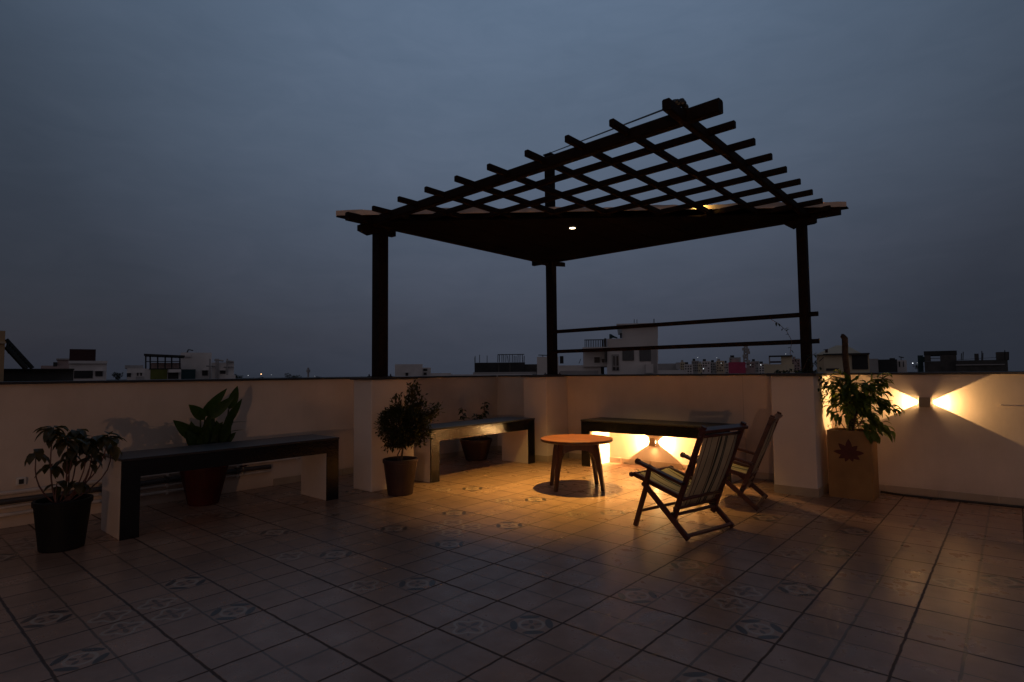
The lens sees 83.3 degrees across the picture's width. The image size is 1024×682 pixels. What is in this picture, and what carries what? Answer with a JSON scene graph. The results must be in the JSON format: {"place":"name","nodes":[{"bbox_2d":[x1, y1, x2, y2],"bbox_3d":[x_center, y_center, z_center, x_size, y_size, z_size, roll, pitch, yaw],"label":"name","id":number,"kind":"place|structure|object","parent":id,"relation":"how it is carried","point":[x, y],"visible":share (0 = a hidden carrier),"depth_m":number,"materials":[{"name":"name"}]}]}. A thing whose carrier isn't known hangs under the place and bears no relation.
{"place":"outdoors","nodes":[
{"label":"outdoors","id":0,"kind":"place"},
{"bbox_2d":[0,331,5,381],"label":"stair tower","id":1,"kind":"structure","parent":0,"point":[2,343],"depth_m":12.18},
{"bbox_2d":[5,339,33,369],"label":"metal staircase","id":2,"kind":"structure","parent":1,"relation":"attached to","point":[17,356],"depth_m":13.04,"materials":[{"name":"black metal"}]},
{"bbox_2d":[3,369,73,381],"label":"roof shed","id":3,"kind":"structure","parent":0,"point":[39,375],"depth_m":15.00,"materials":[{"name":"concrete"}]},
{"bbox_2d":[41,358,68,368],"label":"house","id":4,"kind":"structure","parent":0,"point":[61,363],"depth_m":60.53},
{"bbox_2d":[69,349,106,380],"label":"house","id":5,"kind":"structure","parent":0,"point":[84,364],"depth_m":38.17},
{"bbox_2d":[74,371,92,377],"bbox_3d":[-28.182,2.200,37.870,0.991,0.493,0.070,2,-4,-36],"label":"door","id":6,"kind":"structure","parent":5,"relation":"in","point":[77,374],"depth_m":37.85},
{"bbox_2d":[95,370,102,375],"bbox_3d":[-27.431,2.147,38.241,0.463,0.374,0.370,2,-4,-36],"label":"window","id":7,"kind":"structure","parent":5,"relation":"in","point":[99,372],"depth_m":38.32,"materials":[{"name":"black glass"}]},
{"bbox_2d":[125,365,144,379],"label":"house","id":8,"kind":"structure","parent":0,"point":[135,372],"depth_m":79.96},
{"bbox_2d":[144,354,184,379],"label":"house","id":9,"kind":"structure","parent":0,"point":[160,371],"depth_m":42.04,"materials":[{"name":"grey concrete"}]},
{"bbox_2d":[150,369,166,378],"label":"green door","id":10,"kind":"structure","parent":9,"relation":"in","point":[154,373],"depth_m":41.78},
{"bbox_2d":[168,372,178,378],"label":"dark door","id":11,"kind":"structure","parent":9,"relation":"in","point":[171,375],"depth_m":42.24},
{"bbox_2d":[181,349,211,378],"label":"house","id":12,"kind":"structure","parent":0,"point":[193,365],"depth_m":46.99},
{"bbox_2d":[202,370,207,374],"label":"window","id":13,"kind":"structure","parent":12,"relation":"in","point":[204,372],"depth_m":47.25,"materials":[{"name":"black glass"}]},
{"bbox_2d":[350,376,417,491],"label":"masonry pier","id":14,"kind":"structure","parent":0,"point":[373,396],"depth_m":5.68,"materials":[{"name":"paint"}]},
{"bbox_2d":[395,364,430,375],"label":"house","id":15,"kind":"structure","parent":0,"point":[410,370],"depth_m":90.04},
{"bbox_2d":[431,373,472,375],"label":"house","id":16,"kind":"structure","parent":0,"point":[440,374],"depth_m":110.14,"materials":[{"name":"grey concrete"}]},
{"bbox_2d":[473,354,536,374],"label":"unfinished building","id":17,"kind":"structure","parent":0,"point":[511,368],"depth_m":70.03,"materials":[{"name":"concrete"}]},
{"bbox_2d":[0,450,1023,681],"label":"terrace floor","id":18,"kind":"structure","parent":0,"point":[493,567],"depth_m":3.04,"materials":[{"name":"tile"}]},
{"bbox_2d":[24,425,126,552],"bbox_3d":[-2.961,0.979,3.929,0.349,0.815,0.555,-3,-4,41],"label":"potted plant","id":19,"kind":"object","parent":18,"relation":"on","point":[61,522],"visible":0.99,"depth_m":3.83,"materials":[{"name":"green plant"}]},
{"bbox_2d":[173,386,241,505],"bbox_3d":[-2.717,0.934,5.210,0.577,1.044,0.414,1,-3,-22],"label":"potted plant","id":20,"kind":"object","parent":18,"relation":"on","point":[203,487],"visible":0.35,"depth_m":5.11,"materials":[{"name":"green plant"}]},
{"bbox_2d":[101,434,338,540],"bbox_3d":[-2.337,1.149,4.815,0.469,0.562,1.728,-3,-4,41],"label":"granite bench","id":21,"kind":"object","parent":18,"relation":"on","point":[127,470],"visible":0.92,"depth_m":4.48,"materials":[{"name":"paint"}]},
{"bbox_2d":[0,375,497,528],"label":"parapet wall","id":22,"kind":"structure","parent":18,"relation":"on","point":[136,415],"depth_m":5.31,"materials":[{"name":"beige paint"}]},
{"bbox_2d":[15,477,25,485],"bbox_3d":[-3.792,1.083,4.447,0.033,0.058,0.060,-3,-4,41],"label":"socket box","id":23,"kind":"object","parent":22,"relation":"attached to","point":[20,480],"visible":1,"depth_m":4.44,"materials":[{"name":"white plastic"}]},
{"bbox_2d":[0,488,183,517],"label":"water pipe","id":24,"kind":"object","parent":22,"relation":"attached to","point":[165,491],"visible":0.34,"depth_m":4.81,"materials":[{"name":"white plastic"}]},
{"bbox_2d":[0,470,270,509],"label":"water pipe","id":25,"kind":"object","parent":22,"relation":"attached to","point":[141,488],"visible":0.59,"depth_m":5.14,"materials":[{"name":"white plastic"}]},
{"bbox_2d":[0,465,271,504],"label":"water pipe","id":26,"kind":"object","parent":22,"relation":"attached to","point":[99,489],"visible":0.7,"depth_m":5.05,"materials":[{"name":"white plastic"}]},
{"bbox_2d":[0,457,299,495],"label":"water pipe","id":27,"kind":"object","parent":22,"relation":"attached to","point":[27,490],"visible":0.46,"depth_m":4.79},
{"bbox_2d":[373,380,444,495],"bbox_3d":[-0.985,0.916,5.586,0.460,1.088,0.803,-3,-4,41],"label":"potted shrub","id":28,"kind":"object","parent":18,"relation":"on","point":[412,419],"visible":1,"depth_m":5.45,"materials":[{"name":"green plant"}]},
{"bbox_2d":[414,417,534,482],"bbox_3d":[-0.452,1.243,6.824,0.469,0.562,1.738,-3,-4,41],"label":"granite bench","id":29,"kind":"object","parent":18,"relation":"on","point":[518,439],"visible":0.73,"depth_m":6.69,"materials":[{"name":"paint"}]},
{"bbox_2d":[458,402,491,460],"bbox_3d":[-0.476,1.192,7.642,0.438,0.756,0.490,-1,-3,2],"label":"potted plant","id":30,"kind":"object","parent":18,"relation":"on","point":[475,448],"visible":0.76,"depth_m":7.50,"materials":[{"name":"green plant"}]},
{"bbox_2d":[541,434,612,491],"bbox_3d":[0.643,1.206,5.699,0.714,0.490,0.714,-3,-4,41],"label":"round table","id":31,"kind":"object","parent":18,"relation":"on","point":[566,443],"visible":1,"depth_m":5.57,"materials":[{"name":"orange wood"}]},
{"bbox_2d":[581,417,745,482],"bbox_3d":[1.682,1.211,6.616,1.823,0.562,0.467,-3,-4,41],"label":"granite bench","id":32,"kind":"object","parent":18,"relation":"on","point":[604,426],"visible":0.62,"depth_m":6.56,"materials":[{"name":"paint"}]},
{"bbox_2d":[629,421,748,540],"bbox_3d":[1.274,0.973,4.189,0.563,0.785,0.690,2,-4,-36],"label":"folding chair","id":33,"kind":"object","parent":18,"relation":"on","point":[703,481],"visible":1,"depth_m":4.05,"materials":[{"name":"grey wood"}]},
{"bbox_2d":[697,411,782,510],"bbox_3d":[1.964,1.013,5.014,0.690,0.785,0.563,-2,-4,31],"label":"folding chair","id":34,"kind":"object","parent":18,"relation":"on","point":[745,473],"visible":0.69,"depth_m":4.79,"materials":[{"name":"red wood"}]},
{"bbox_2d":[497,371,1023,505],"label":"parapet wall","id":35,"kind":"structure","parent":18,"relation":"on","point":[962,438],"depth_m":5.32,"materials":[{"name":"beige paint"}]},
{"bbox_2d":[648,438,657,445],"bbox_3d":[1.684,1.206,6.875,0.086,0.088,0.069,-3,-4,41],"label":"wall lamp","id":36,"kind":"object","parent":35,"relation":"attached to","point":[652,441],"visible":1,"depth_m":6.86,"materials":[{"name":"white"}]},
{"bbox_2d":[919,397,931,406],"bbox_3d":[3.696,0.547,5.152,0.086,0.088,0.069,-3,-4,41],"label":"wall lamp","id":37,"kind":"object","parent":35,"relation":"attached to","point":[924,401],"visible":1,"depth_m":5.13,"materials":[{"name":"grey"}]},
{"bbox_2d":[827,427,878,500],"bbox_3d":[3.083,1.102,5.210,0.345,0.595,0.288,-3,-4,41],"label":"square planter","id":38,"kind":"object","parent":18,"relation":"on","point":[853,465],"visible":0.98,"depth_m":5.10,"materials":[{"name":"stone"}]},
{"bbox_2d":[819,334,904,443],"bbox_3d":[3.079,0.443,5.212,0.772,1.030,0.362,-3,-4,41],"label":"potted plant","id":39,"kind":"object","parent":38,"relation":"in","point":[852,398],"visible":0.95,"depth_m":5.12,"materials":[{"name":"green plant"}]},
{"bbox_2d":[881,491,1023,507],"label":"power cable","id":40,"kind":"object","parent":18,"relation":"on","point":[975,502],"visible":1,"depth_m":4.94,"materials":[{"name":"black rubber"}]},
{"bbox_2d":[0,0,1023,379],"label":"sky","id":41,"kind":"structure","parent":0,"point":[175,175],"materials":[{"name":"blue"}]},
{"bbox_2d":[520,374,568,461],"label":"masonry pier","id":42,"kind":"structure","parent":0,"point":[545,401],"depth_m":7.51,"materials":[{"name":"paint"}]},
{"bbox_2d":[537,355,558,374],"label":"house","id":43,"kind":"structure","parent":0,"point":[542,365],"depth_m":40.03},
{"bbox_2d":[558,323,657,374],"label":"white house","id":44,"kind":"structure","parent":0,"point":[632,362],"depth_m":36.07,"materials":[{"name":"concrete"}]},
{"bbox_2d":[594,356,599,362],"bbox_3d":[5.443,1.183,36.801,0.413,0.377,0.370,-1,-3,11],"label":"window","id":45,"kind":"structure","parent":44,"relation":"in","point":[596,359],"depth_m":36.91,"materials":[{"name":"black glass"}]},
{"bbox_2d":[612,354,618,370],"bbox_3d":[6.485,1.348,36.114,0.443,1.026,0.100,-1,-3,11],"label":"twin window","id":46,"kind":"structure","parent":44,"relation":"in","point":[615,357],"depth_m":36.09,"materials":[{"name":"grey glass"}]},
{"bbox_2d":[658,362,685,373],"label":"house","id":47,"kind":"structure","parent":0,"point":[672,368],"depth_m":58.89,"materials":[{"name":"grey concrete"}]},
{"bbox_2d":[680,360,684,369],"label":"apartment block","id":48,"kind":"structure","parent":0,"point":[682,363],"depth_m":183.68,"materials":[{"name":"grey concrete"}]},
{"bbox_2d":[684,362,692,373],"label":"apartment block","id":49,"kind":"structure","parent":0,"point":[688,368],"depth_m":161.20,"materials":[{"name":"grey concrete"}]},
{"bbox_2d":[692,359,698,373],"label":"apartment block","id":50,"kind":"structure","parent":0,"point":[695,366],"depth_m":226.52,"materials":[{"name":"grey concrete"}]},
{"bbox_2d":[698,361,701,373],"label":"apartment block","id":51,"kind":"structure","parent":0,"point":[699,368],"depth_m":207.45,"materials":[{"name":"beige concrete"}]},
{"bbox_2d":[702,359,710,373],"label":"apartment block","id":52,"kind":"structure","parent":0,"point":[706,365],"depth_m":170.24,"materials":[{"name":"grey concrete"}]},
{"bbox_2d":[711,360,715,373],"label":"apartment block","id":53,"kind":"structure","parent":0,"point":[713,367],"depth_m":220.16,"materials":[{"name":"grey concrete"}]},
{"bbox_2d":[729,355,740,361],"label":"apartment block","id":54,"kind":"structure","parent":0,"point":[732,357],"depth_m":197.21,"materials":[{"name":"grey concrete"}]},
{"bbox_2d":[728,359,753,372],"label":"pink building","id":55,"kind":"structure","parent":0,"point":[736,366],"depth_m":150.06,"materials":[{"name":"pink paint"}]},
{"bbox_2d":[746,360,754,372],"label":"apartment block","id":56,"kind":"structure","parent":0,"point":[749,364],"depth_m":170.70,"materials":[{"name":"grey concrete"}]},
{"bbox_2d":[751,359,758,372],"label":"apartment block","id":57,"kind":"structure","parent":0,"point":[756,366],"depth_m":225.64,"materials":[{"name":"grey concrete"}]},
{"bbox_2d":[742,346,749,361],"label":"telecom tower","id":58,"kind":"structure","parent":57,"relation":"on","point":[746,351],"depth_m":230.12,"materials":[{"name":"grey concrete"}]},
{"bbox_2d":[758,361,767,372],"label":"apartment block","id":59,"kind":"structure","parent":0,"point":[761,367],"depth_m":147.34,"materials":[{"name":"grey concrete"}]},
{"bbox_2d":[764,355,793,372],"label":"house","id":60,"kind":"structure","parent":0,"point":[786,363],"depth_m":62.07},
{"bbox_2d":[792,357,800,372],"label":"apartment block","id":61,"kind":"structure","parent":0,"point":[796,365],"depth_m":178.45,"materials":[{"name":"grey concrete"}]},
{"bbox_2d":[766,372,832,497],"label":"masonry pier","id":62,"kind":"structure","parent":0,"point":[800,455],"depth_m":5.30,"materials":[{"name":"paint"}]},
{"bbox_2d":[336,98,848,376],"bbox_3d":[0.718,-1.179,5.529,3.818,3.003,3.279,-3,-4,41],"label":"pergola","id":63,"kind":"object","parent":62,"relation":"on","point":[537,233],"visible":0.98,"depth_m":5.51,"materials":[{"name":"brown wood"}]},
{"bbox_2d":[771,319,831,394],"bbox_3d":[2.749,0.142,5.446,0.519,0.750,0.338,-2,-3,23],"label":"creeper","id":64,"kind":"object","parent":63,"relation":"attached to","point":[801,371],"visible":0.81,"depth_m":5.42,"materials":[{"name":"green plant"}]},
{"bbox_2d":[816,345,859,371],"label":"tan hall","id":65,"kind":"structure","parent":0,"point":[834,350],"depth_m":76.27,"materials":[{"name":"grey concrete"}]},
{"bbox_2d":[819,349,869,372],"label":"house","id":66,"kind":"structure","parent":0,"point":[858,362],"depth_m":39.90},
{"bbox_2d":[826,368,838,370],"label":"window","id":67,"kind":"structure","parent":66,"relation":"in","point":[827,369],"depth_m":40.42,"materials":[{"name":"black glass"}]},
{"bbox_2d":[869,358,897,371],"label":"house","id":68,"kind":"structure","parent":0,"point":[885,365],"depth_m":60.56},
{"bbox_2d":[897,356,906,371],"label":"house","id":69,"kind":"structure","parent":0,"point":[901,365],"depth_m":65.03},
{"bbox_3d":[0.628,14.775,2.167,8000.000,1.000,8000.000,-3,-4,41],"label":"ground","id":70,"kind":"structure","parent":0,"visible":0},
{"bbox_2d":[112,372,122,379],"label":"tree","id":71,"kind":"object","parent":70,"relation":"on","point":[114,374],"visible":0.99,"depth_m":109.70,"materials":[{"name":"green plant"}]},
{"bbox_2d":[206,359,235,378],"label":"house","id":72,"kind":"structure","parent":70,"relation":"on","point":[218,370],"depth_m":45.83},
{"bbox_2d":[285,373,301,377],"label":"tree","id":73,"kind":"object","parent":70,"relation":"on","point":[290,375],"visible":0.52,"depth_m":260.38,"materials":[{"name":"green plant"}]},
{"bbox_2d":[716,359,724,373],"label":"apartment block","id":74,"kind":"structure","parent":70,"relation":"on","point":[719,365],"depth_m":167.97,"materials":[{"name":"beige concrete"}]},
{"bbox_2d":[724,361,728,372],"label":"apartment block","id":75,"kind":"structure","parent":70,"relation":"on","point":[726,365],"depth_m":172.15,"materials":[{"name":"grey concrete"}]},
{"bbox_2d":[918,355,924,371],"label":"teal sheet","id":76,"kind":"object","parent":70,"relation":"on","point":[921,359],"visible":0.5,"depth_m":50.01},
{"bbox_2d":[924,350,956,371],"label":"building","id":77,"kind":"structure","parent":70,"relation":"on","point":[947,362],"depth_m":46.00,"materials":[{"name":"black concrete"}]},
{"bbox_2d":[956,350,1008,371],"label":"unfinished terrace","id":78,"kind":"structure","parent":70,"relation":"on","point":[998,364],"depth_m":43.99,"materials":[{"name":"concrete"}]}
]}

